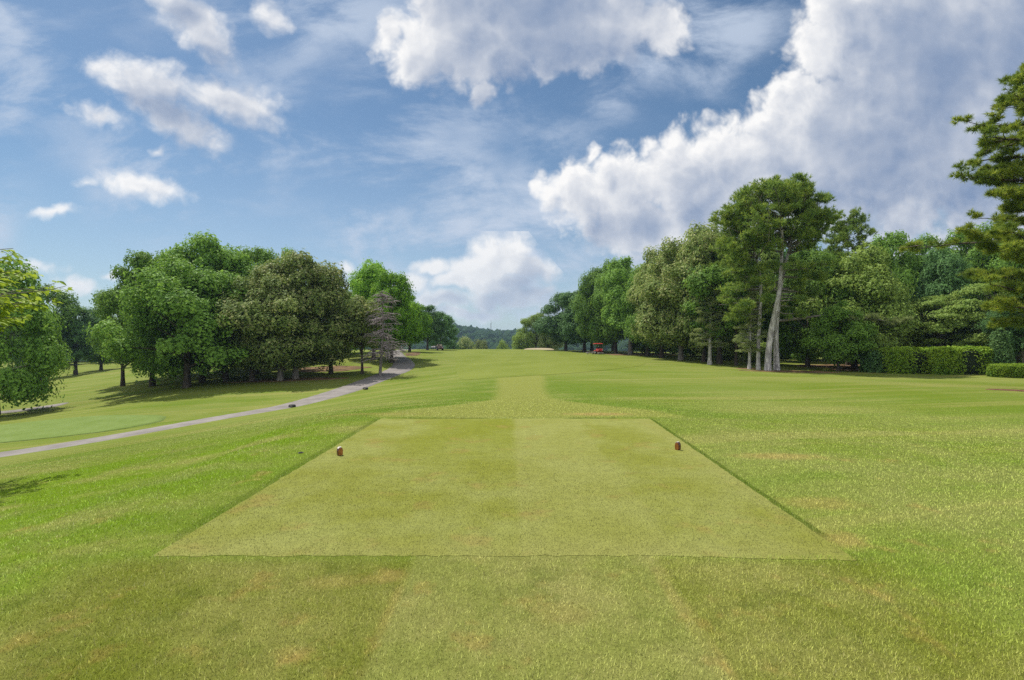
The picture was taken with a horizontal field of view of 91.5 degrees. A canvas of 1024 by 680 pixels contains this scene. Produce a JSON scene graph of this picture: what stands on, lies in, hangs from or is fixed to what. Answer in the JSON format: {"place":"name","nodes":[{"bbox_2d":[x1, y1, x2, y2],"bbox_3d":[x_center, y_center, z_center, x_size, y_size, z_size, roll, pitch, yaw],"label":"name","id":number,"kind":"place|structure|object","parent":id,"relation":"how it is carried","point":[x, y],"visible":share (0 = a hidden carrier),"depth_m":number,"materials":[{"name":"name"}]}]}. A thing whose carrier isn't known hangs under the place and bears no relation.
{"place":"outdoors","nodes":[
{"label":"outdoors","id":0,"kind":"place"},
{"bbox_2d":[1,403,66,413],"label":"side path","id":1,"kind":"structure","parent":0,"point":[30,409],"depth_m":41.25,"materials":[{"name":"concrete"}]},
{"bbox_2d":[0,349,414,456],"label":"cart path","id":2,"kind":"structure","parent":0,"point":[403,364],"depth_m":30.44,"materials":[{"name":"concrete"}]},
{"bbox_2d":[437,344,443,349],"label":"golf cart","id":3,"kind":"object","parent":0,"point":[439,346],"visible":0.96,"depth_m":102.27,"materials":[{"name":"black plastic"}]},
{"bbox_2d":[0,349,1023,679],"bbox_3d":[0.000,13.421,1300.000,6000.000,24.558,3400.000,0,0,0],"label":"ground","id":4,"kind":"structure","parent":0,"point":[88,389],"depth_m":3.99,"materials":[{"name":"green plant"}]},
{"bbox_2d":[0,248,73,331],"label":"dogwood tree","id":5,"kind":"object","parent":4,"relation":"on","point":[17,275],"visible":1,"depth_m":9.42,"materials":[{"name":"green plant"}]},
{"bbox_2d":[0,253,74,414],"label":"oak tree","id":6,"kind":"object","parent":4,"relation":"on","point":[40,344],"visible":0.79,"depth_m":37.88,"materials":[{"name":"green plant"}]},
{"bbox_2d":[0,282,85,377],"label":"oak tree","id":7,"kind":"object","parent":4,"relation":"on","point":[70,311],"visible":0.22,"depth_m":79.78,"materials":[{"name":"green plant"}]},
{"bbox_2d":[48,306,99,374],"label":"oak tree","id":8,"kind":"object","parent":4,"relation":"on","point":[84,350],"visible":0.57,"depth_m":82.88,"materials":[{"name":"green plant"}]},
{"bbox_2d":[0,415,165,442],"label":"tee","id":9,"kind":"object","parent":4,"relation":"on","point":[42,429],"visible":0.99,"depth_m":27.91,"materials":[{"name":"green plant"}]},
{"bbox_2d":[81,315,116,370],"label":"oak tree","id":10,"kind":"object","parent":4,"relation":"on","point":[94,359],"visible":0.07,"depth_m":95.18,"materials":[{"name":"green plant"}]},
{"bbox_2d":[89,283,129,386],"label":"oak tree","id":11,"kind":"object","parent":4,"relation":"on","point":[122,379],"visible":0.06,"depth_m":55.33,"materials":[{"name":"green plant"}]},
{"bbox_2d":[86,249,169,386],"bbox_3d":[-37.190,-2.213,51.476,8.229,14.882,11.240,0,0,4],"label":"oak tree","id":12,"kind":"object","parent":4,"relation":"on","point":[141,259],"visible":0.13,"depth_m":49.53,"materials":[{"name":"green plant"}]},
{"bbox_2d":[82,251,254,387],"bbox_3d":[-29.703,-1.764,46.224,12.777,12.943,13.734,0,0,-23],"label":"oak tree","id":13,"kind":"object","parent":4,"relation":"on","point":[189,310],"visible":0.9,"depth_m":42.64,"materials":[{"name":"green plant"}]},
{"bbox_2d":[119,229,252,382],"bbox_3d":[-31.175,-3.198,50.040,10.229,15.743,13.665,0,0,44],"label":"oak tree","id":14,"kind":"object","parent":4,"relation":"on","point":[209,250],"visible":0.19,"depth_m":48.61,"materials":[{"name":"green plant"}]},
{"bbox_2d":[188,252,264,381],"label":"oak tree","id":15,"kind":"object","parent":4,"relation":"on","point":[211,296],"visible":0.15,"depth_m":47.40,"materials":[{"name":"green plant"}]},
{"bbox_2d":[208,275,302,380],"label":"oak tree","id":16,"kind":"object","parent":4,"relation":"on","point":[248,284],"visible":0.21,"depth_m":45.22,"materials":[{"name":"green plant"}]},
{"bbox_2d":[239,245,282,373],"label":"oak tree","id":17,"kind":"object","parent":4,"relation":"on","point":[262,255],"visible":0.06,"depth_m":55.03,"materials":[{"name":"green plant"}]},
{"bbox_2d":[224,271,343,380],"bbox_3d":[-22.648,-1.084,47.443,11.499,10.462,8.418,0,0,26],"label":"oak tree","id":18,"kind":"object","parent":4,"relation":"on","point":[306,330],"visible":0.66,"depth_m":45.20,"materials":[{"name":"green plant"}]},
{"bbox_2d":[274,247,294,370],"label":"oak tree","id":19,"kind":"object","parent":4,"relation":"on","point":[288,251],"visible":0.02,"depth_m":58.16,"materials":[{"name":"green plant"}]},
{"bbox_2d":[225,377,345,382],"bbox_3d":[-21.479,3.883,47.924,11.597,0.490,2.723,0,0,0],"label":"pine straw bed","id":20,"kind":"object","parent":4,"relation":"on","point":[299,379],"visible":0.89,"depth_m":47.74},
{"bbox_2d":[215,247,380,378],"bbox_3d":[-21.173,-2.385,48.551,14.498,13.024,10.853,0,0,-43],"label":"oak tree","id":21,"kind":"object","parent":20,"relation":"on","point":[313,277],"visible":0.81,"depth_m":46.84,"materials":[{"name":"green plant"}]},
{"bbox_2d":[298,283,363,373],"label":"oak tree","id":22,"kind":"object","parent":4,"relation":"on","point":[347,346],"visible":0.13,"depth_m":51.45,"materials":[{"name":"green plant"}]},
{"bbox_2d":[292,366,371,371],"bbox_3d":[-21.131,3.376,57.983,9.335,0.478,6.834,0,0,0],"label":"pine straw bed","id":23,"kind":"object","parent":4,"relation":"on","point":[335,368],"visible":0.71,"depth_m":57.68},
{"bbox_2d":[342,296,381,373],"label":"oak tree","id":24,"kind":"object","parent":4,"relation":"on","point":[358,338],"visible":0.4,"depth_m":51.22,"materials":[{"name":"green plant"}]},
{"bbox_2d":[344,258,421,358],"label":"oak tree","id":25,"kind":"object","parent":4,"relation":"on","point":[364,279],"visible":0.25,"depth_m":66.35,"materials":[{"name":"green plant"}]},
{"bbox_2d":[358,291,408,375],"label":"dead tree","id":26,"kind":"object","parent":4,"relation":"on","point":[380,332],"visible":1,"depth_m":48.95,"materials":[{"name":"grey plant"}]},
{"bbox_2d":[367,268,423,362],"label":"oak tree","id":27,"kind":"object","parent":4,"relation":"on","point":[408,329],"visible":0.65,"depth_m":62.58,"materials":[{"name":"green plant"}]},
{"bbox_2d":[405,352,420,355],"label":"pine straw bed","id":28,"kind":"object","parent":4,"relation":"on","point":[413,354],"visible":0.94,"depth_m":74.60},
{"bbox_2d":[404,296,435,351],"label":"oak tree","id":29,"kind":"object","parent":4,"relation":"on","point":[426,319],"visible":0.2,"depth_m":83.33,"materials":[{"name":"green plant"}]},
{"bbox_2d":[418,304,447,349],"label":"oak tree","id":30,"kind":"object","parent":4,"relation":"on","point":[438,327],"visible":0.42,"depth_m":103.16,"materials":[{"name":"green plant"}]},
{"bbox_2d":[428,314,458,347],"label":"oak tree","id":31,"kind":"object","parent":4,"relation":"on","point":[451,334],"visible":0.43,"depth_m":117.47,"materials":[{"name":"green plant"}]},
{"bbox_2d":[444,340,459,348],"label":"oak tree","id":32,"kind":"object","parent":4,"relation":"on","point":[454,346],"visible":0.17,"depth_m":168.99,"materials":[{"name":"green plant"}]},
{"bbox_2d":[455,334,475,348],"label":"oak tree","id":33,"kind":"object","parent":4,"relation":"on","point":[465,343],"visible":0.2,"depth_m":187.08,"materials":[{"name":"green plant"}]},
{"bbox_2d":[473,339,487,348],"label":"oak tree","id":34,"kind":"object","parent":4,"relation":"on","point":[480,344],"visible":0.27,"depth_m":179.05,"materials":[{"name":"green plant"}]},
{"bbox_2d":[496,339,508,348],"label":"oak tree","id":35,"kind":"object","parent":4,"relation":"on","point":[502,345],"visible":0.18,"depth_m":188.75,"materials":[{"name":"green plant"}]},
{"bbox_2d":[154,418,856,560],"bbox_3d":[0.055,1.697,7.325,5.822,0.001,6.968,0,0,0],"label":"tee box","id":36,"kind":"object","parent":4,"relation":"on","point":[612,429],"visible":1,"depth_m":5.28,"materials":[{"name":"green plant"}]},
{"bbox_2d":[337,447,342,455],"bbox_3d":[-2.534,1.637,7.349,0.076,0.127,0.061,0,0,-42],"label":"tee marker","id":37,"kind":"object","parent":36,"relation":"on","point":[339,451],"visible":1,"depth_m":7.32,"materials":[{"name":"red wood"}]},
{"bbox_2d":[675,442,680,449],"bbox_3d":[2.562,1.637,7.719,0.061,0.127,0.076,0,0,-38],"label":"tee marker","id":38,"kind":"object","parent":36,"relation":"on","point":[677,445],"visible":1,"depth_m":7.70,"materials":[{"name":"red wood"}]},
{"bbox_2d":[511,330,534,348],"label":"oak tree","id":39,"kind":"object","parent":4,"relation":"on","point":[516,344],"visible":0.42,"depth_m":148.16,"materials":[{"name":"green plant"}]},
{"bbox_2d":[514,312,546,347],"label":"oak tree","id":40,"kind":"object","parent":4,"relation":"on","point":[530,337],"visible":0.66,"depth_m":140.49,"materials":[{"name":"green plant"}]},
{"bbox_2d":[525,348,553,349],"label":"sand bunker","id":41,"kind":"object","parent":4,"relation":"in","point":[539,349],"visible":0.62,"depth_m":121.65},
{"bbox_2d":[453,349,645,379],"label":"fairway","id":42,"kind":"structure","parent":4,"relation":"on","point":[470,364],"depth_m":53.67,"materials":[{"name":"green plant"}]},
{"bbox_2d":[536,333,563,349],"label":"oak tree","id":43,"kind":"object","parent":4,"relation":"on","point":[545,342],"visible":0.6,"depth_m":138.15,"materials":[{"name":"green plant"}]},
{"bbox_2d":[529,291,587,350],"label":"oak tree","id":44,"kind":"object","parent":4,"relation":"on","point":[546,324],"visible":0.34,"depth_m":114.02,"materials":[{"name":"green plant"}]},
{"bbox_2d":[556,291,602,351],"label":"oak tree","id":45,"kind":"object","parent":4,"relation":"on","point":[568,325],"visible":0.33,"depth_m":105.87,"materials":[{"name":"green plant"}]},
{"bbox_2d":[568,265,612,350],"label":"oak tree","id":46,"kind":"object","parent":4,"relation":"on","point":[582,307],"visible":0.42,"depth_m":95.42,"materials":[{"name":"green plant"}]},
{"bbox_2d":[586,343,603,353],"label":"fairway mower","id":47,"kind":"object","parent":4,"relation":"on","point":[598,350],"visible":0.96,"depth_m":87.51,"materials":[{"name":"red paint"}]},
{"bbox_2d":[587,258,631,353],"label":"oak tree","id":48,"kind":"object","parent":4,"relation":"on","point":[610,334],"visible":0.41,"depth_m":91.16,"materials":[{"name":"green plant"}]},
{"bbox_2d":[598,256,638,354],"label":"oak tree","id":49,"kind":"object","parent":4,"relation":"on","point":[613,312],"visible":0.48,"depth_m":81.42,"materials":[{"name":"green plant"}]},
{"bbox_2d":[620,263,656,355],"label":"oak tree","id":50,"kind":"object","parent":4,"relation":"on","point":[628,321],"visible":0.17,"depth_m":75.31,"materials":[{"name":"green plant"}]},
{"bbox_2d":[625,337,653,353],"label":"understorey bush","id":51,"kind":"object","parent":4,"relation":"on","point":[637,346],"visible":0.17,"depth_m":92.22,"materials":[{"name":"green plant"}]},
{"bbox_2d":[607,354,673,355],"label":"pine straw bed","id":52,"kind":"object","parent":4,"relation":"on","point":[640,354],"visible":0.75,"depth_m":83.59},
{"bbox_2d":[625,245,678,357],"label":"oak tree","id":53,"kind":"object","parent":4,"relation":"on","point":[633,294],"visible":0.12,"depth_m":69.23,"materials":[{"name":"green plant"}]},
{"bbox_2d":[649,344,677,354],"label":"understorey bush","id":54,"kind":"object","parent":4,"relation":"on","point":[669,349],"visible":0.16,"depth_m":86.92,"materials":[{"name":"green plant"}]},
{"bbox_2d":[633,236,725,359],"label":"oak tree","id":55,"kind":"object","parent":4,"relation":"on","point":[656,292],"visible":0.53,"depth_m":60.44,"materials":[{"name":"green plant"}]},
{"bbox_2d":[673,343,701,355],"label":"understorey bush","id":56,"kind":"object","parent":4,"relation":"on","point":[687,351],"visible":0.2,"depth_m":77.31,"materials":[{"name":"green plant"}]},
{"bbox_2d":[658,218,734,361],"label":"oak tree","id":57,"kind":"object","parent":4,"relation":"on","point":[693,255],"visible":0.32,"depth_m":55.66,"materials":[{"name":"green plant"}]},
{"bbox_2d":[689,281,729,364],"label":"pine tree","id":58,"kind":"object","parent":4,"relation":"on","point":[711,327],"visible":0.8,"depth_m":51.94,"materials":[{"name":"green plant"}]},
{"bbox_2d":[698,335,741,359],"bbox_3d":[26.980,0.494,64.186,5.750,4.828,5.117,0,0,-2],"label":"understorey bush","id":59,"kind":"object","parent":4,"relation":"on","point":[730,354],"visible":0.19,"depth_m":62.76,"materials":[{"name":"green plant"}]},
{"bbox_2d":[680,252,765,363],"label":"oak tree","id":60,"kind":"object","parent":4,"relation":"on","point":[712,275],"visible":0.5,"depth_m":51.78,"materials":[{"name":"green plant"}]},
{"bbox_2d":[708,225,754,365],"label":"pine tree","id":61,"kind":"object","parent":4,"relation":"on","point":[729,266],"visible":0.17,"depth_m":51.83,"materials":[{"name":"green plant"}]},
{"bbox_2d":[731,290,767,368],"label":"pine tree","id":62,"kind":"object","parent":4,"relation":"on","point":[744,333],"visible":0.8,"depth_m":46.25,"materials":[{"name":"green plant"}]},
{"bbox_2d":[733,245,779,356],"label":"oak tree","id":63,"kind":"object","parent":4,"relation":"on","point":[767,256],"visible":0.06,"depth_m":62.11,"materials":[{"name":"green plant"}]},
{"bbox_2d":[741,341,772,361],"bbox_3d":[29.380,1.478,60.228,4.216,2.701,4.737,0,0,-21],"label":"understorey bush","id":64,"kind":"object","parent":4,"relation":"on","point":[744,355],"visible":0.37,"depth_m":58.98,"materials":[{"name":"green plant"}]},
{"bbox_2d":[760,341,793,360],"bbox_3d":[34.094,1.232,63.539,5.367,3.318,4.776,0,0,16],"label":"understorey bush","id":65,"kind":"object","parent":4,"relation":"on","point":[781,355],"visible":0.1,"depth_m":62.40,"materials":[{"name":"green plant"}]},
{"bbox_2d":[754,258,802,331],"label":"oak tree","id":66,"kind":"object","parent":4,"relation":"on","point":[765,327],"visible":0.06,"depth_m":62.83,"materials":[{"name":"green plant"}]},
{"bbox_2d":[775,247,802,320],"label":"oak tree","id":67,"kind":"object","parent":4,"relation":"on","point":[784,253],"visible":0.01,"depth_m":69.80,"materials":[{"name":"green plant"}]},
{"bbox_2d":[739,370,840,372],"bbox_3d":[23.939,2.744,43.606,8.243,0.206,3.608,0,0,0],"label":"pine straw bed","id":68,"kind":"object","parent":4,"relation":"on","point":[791,371],"visible":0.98,"depth_m":43.44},
{"bbox_2d":[792,320,806,334],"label":"oak tree","id":69,"kind":"object","parent":4,"relation":"on","point":[801,325],"visible":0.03,"depth_m":64.49,"materials":[{"name":"green plant"}]},
{"bbox_2d":[790,328,819,362],"bbox_3d":[33.995,0.743,57.999,3.228,4.556,3.626,0,0,43],"label":"understorey bush","id":70,"kind":"object","parent":4,"relation":"on","point":[799,359],"visible":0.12,"depth_m":57.70,"materials":[{"name":"green plant"}]},
{"bbox_2d":[754,243,862,365],"bbox_3d":[30.836,-3.608,52.115,7.979,13.376,10.659,0,0,-43],"label":"oak tree","id":71,"kind":"object","parent":4,"relation":"on","point":[788,342],"visible":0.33,"depth_m":50.95,"materials":[{"name":"green plant"}]},
{"bbox_2d":[708,171,913,370],"bbox_3d":[25.937,-5.853,43.950,16.496,18.492,9.635,0,0,23],"label":"pine tree","id":72,"kind":"object","parent":4,"relation":"on","point":[748,209],"visible":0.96,"depth_m":44.35,"materials":[{"name":"green plant"}]},
{"bbox_2d":[794,364,859,367],"bbox_3d":[34.979,2.747,51.852,11.225,0.136,7.156,0,0,0],"label":"pine straw bed","id":73,"kind":"object","parent":4,"relation":"on","point":[828,365],"visible":0.37,"depth_m":52.72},
{"bbox_2d":[799,300,882,370],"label":"maple tree","id":74,"kind":"object","parent":4,"relation":"on","point":[836,345],"visible":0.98,"depth_m":43.47,"materials":[{"name":"green plant"}]},
{"bbox_2d":[829,368,860,369],"bbox_3d":[34.043,2.777,47.156,8.557,0.122,3.862,0,0,0],"label":"pine straw bed","id":75,"kind":"object","parent":4,"relation":"on","point":[847,369],"visible":0.18,"depth_m":46.76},
{"bbox_2d":[821,206,878,364],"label":"pine tree","id":76,"kind":"object","parent":4,"relation":"on","point":[843,230],"visible":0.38,"depth_m":53.24,"materials":[{"name":"green plant"}]},
{"bbox_2d":[794,238,922,367],"bbox_3d":[33.234,-3.350,48.497,11.008,12.950,11.832,0,0,20],"label":"maple tree","id":77,"kind":"object","parent":4,"relation":"on","point":[868,281],"visible":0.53,"depth_m":46.09,"materials":[{"name":"green plant"}]},
{"bbox_2d":[857,350,886,372],"bbox_3d":[31.518,1.880,42.996,2.989,2.233,2.553,0,0,0],"label":"shrub","id":78,"kind":"object","parent":4,"relation":"on","point":[869,361],"visible":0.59,"depth_m":42.43,"materials":[{"name":"green plant"}]},
{"bbox_2d":[859,229,926,346],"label":"oak tree","id":79,"kind":"object","parent":4,"relation":"on","point":[890,241],"visible":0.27,"depth_m":54.51,"materials":[{"name":"green plant"}]},
{"bbox_2d":[875,346,930,373],"bbox_3d":[33.127,1.736,41.992,4.486,2.558,3.401,0,0,0],"label":"shrub","id":80,"kind":"object","parent":4,"relation":"on","point":[903,360],"visible":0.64,"depth_m":40.80,"materials":[{"name":"green plant"}]},
{"bbox_2d":[893,232,966,316],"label":"oak tree","id":81,"kind":"object","parent":4,"relation":"on","point":[925,239],"visible":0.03,"depth_m":58.45,"materials":[{"name":"green plant"}]},
{"bbox_2d":[894,244,986,345],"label":"oak tree","id":82,"kind":"object","parent":4,"relation":"on","point":[942,267],"visible":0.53,"depth_m":50.47,"materials":[{"name":"green plant"}]},
{"bbox_2d":[899,295,991,346],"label":"dogwood tree","id":83,"kind":"object","parent":4,"relation":"on","point":[932,325],"visible":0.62,"depth_m":47.52,"materials":[{"name":"green plant"}]},
{"bbox_2d":[920,345,994,374],"bbox_3d":[36.364,1.692,40.548,5.997,2.599,3.013,0,0,3],"label":"hedge","id":84,"kind":"object","parent":4,"relation":"on","point":[959,360],"visible":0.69,"depth_m":39.49,"materials":[{"name":"green plant"}]},
{"bbox_2d":[898,63,1023,329],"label":"pine tree","id":85,"kind":"object","parent":4,"relation":"on","point":[1003,173],"visible":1,"depth_m":24.15,"materials":[{"name":"green plant"}]},
{"bbox_2d":[923,282,1017,346],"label":"dogwood tree","id":86,"kind":"object","parent":4,"relation":"on","point":[966,304],"visible":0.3,"depth_m":46.40,"materials":[{"name":"green plant"}]},
{"bbox_2d":[936,221,1006,332],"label":"oak tree","id":87,"kind":"object","parent":4,"relation":"on","point":[969,251],"visible":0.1,"depth_m":56.75,"materials":[{"name":"green plant"}]},
{"bbox_2d":[971,294,1023,362],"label":"oak tree","id":88,"kind":"object","parent":4,"relation":"on","point":[1017,343],"visible":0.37,"depth_m":41.93,"materials":[{"name":"green plant"}]},
{"bbox_2d":[971,228,1023,362],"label":"oak tree","id":89,"kind":"object","parent":4,"relation":"on","point":[996,263],"visible":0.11,"depth_m":53.80,"materials":[{"name":"green plant"}]},
{"bbox_2d":[989,327,1016,363],"bbox_3d":[38.442,1.007,39.260,2.165,4.008,2.174,0,0,28],"label":"cone shrub","id":90,"kind":"object","parent":4,"relation":"on","point":[1000,344],"visible":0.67,"depth_m":38.92,"materials":[{"name":"green plant"}]},
{"bbox_2d":[985,363,1023,377],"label":"hedge","id":91,"kind":"object","parent":4,"relation":"on","point":[1009,370],"visible":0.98,"depth_m":36.43,"materials":[{"name":"green plant"}]},
{"bbox_2d":[986,389,1023,391],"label":"dirt patch","id":92,"kind":"object","parent":4,"relation":"on","point":[1006,389],"visible":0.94,"depth_m":22.14,"materials":[{"name":"beige soil"}]},
{"bbox_2d":[0,0,1023,330],"label":"sky","id":93,"kind":"structure","parent":0,"point":[490,154],"materials":[{"name":"blue"}]},
{"bbox_3d":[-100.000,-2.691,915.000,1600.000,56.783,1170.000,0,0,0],"label":"hill","id":94,"kind":"structure","parent":0,"visible":0},
{"bbox_2d":[79,318,677,360],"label":"wood","id":95,"kind":"object","parent":94,"relation":"on","point":[492,338],"visible":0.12,"depth_m":583.25,"materials":[{"name":"green plant"}]}
]}

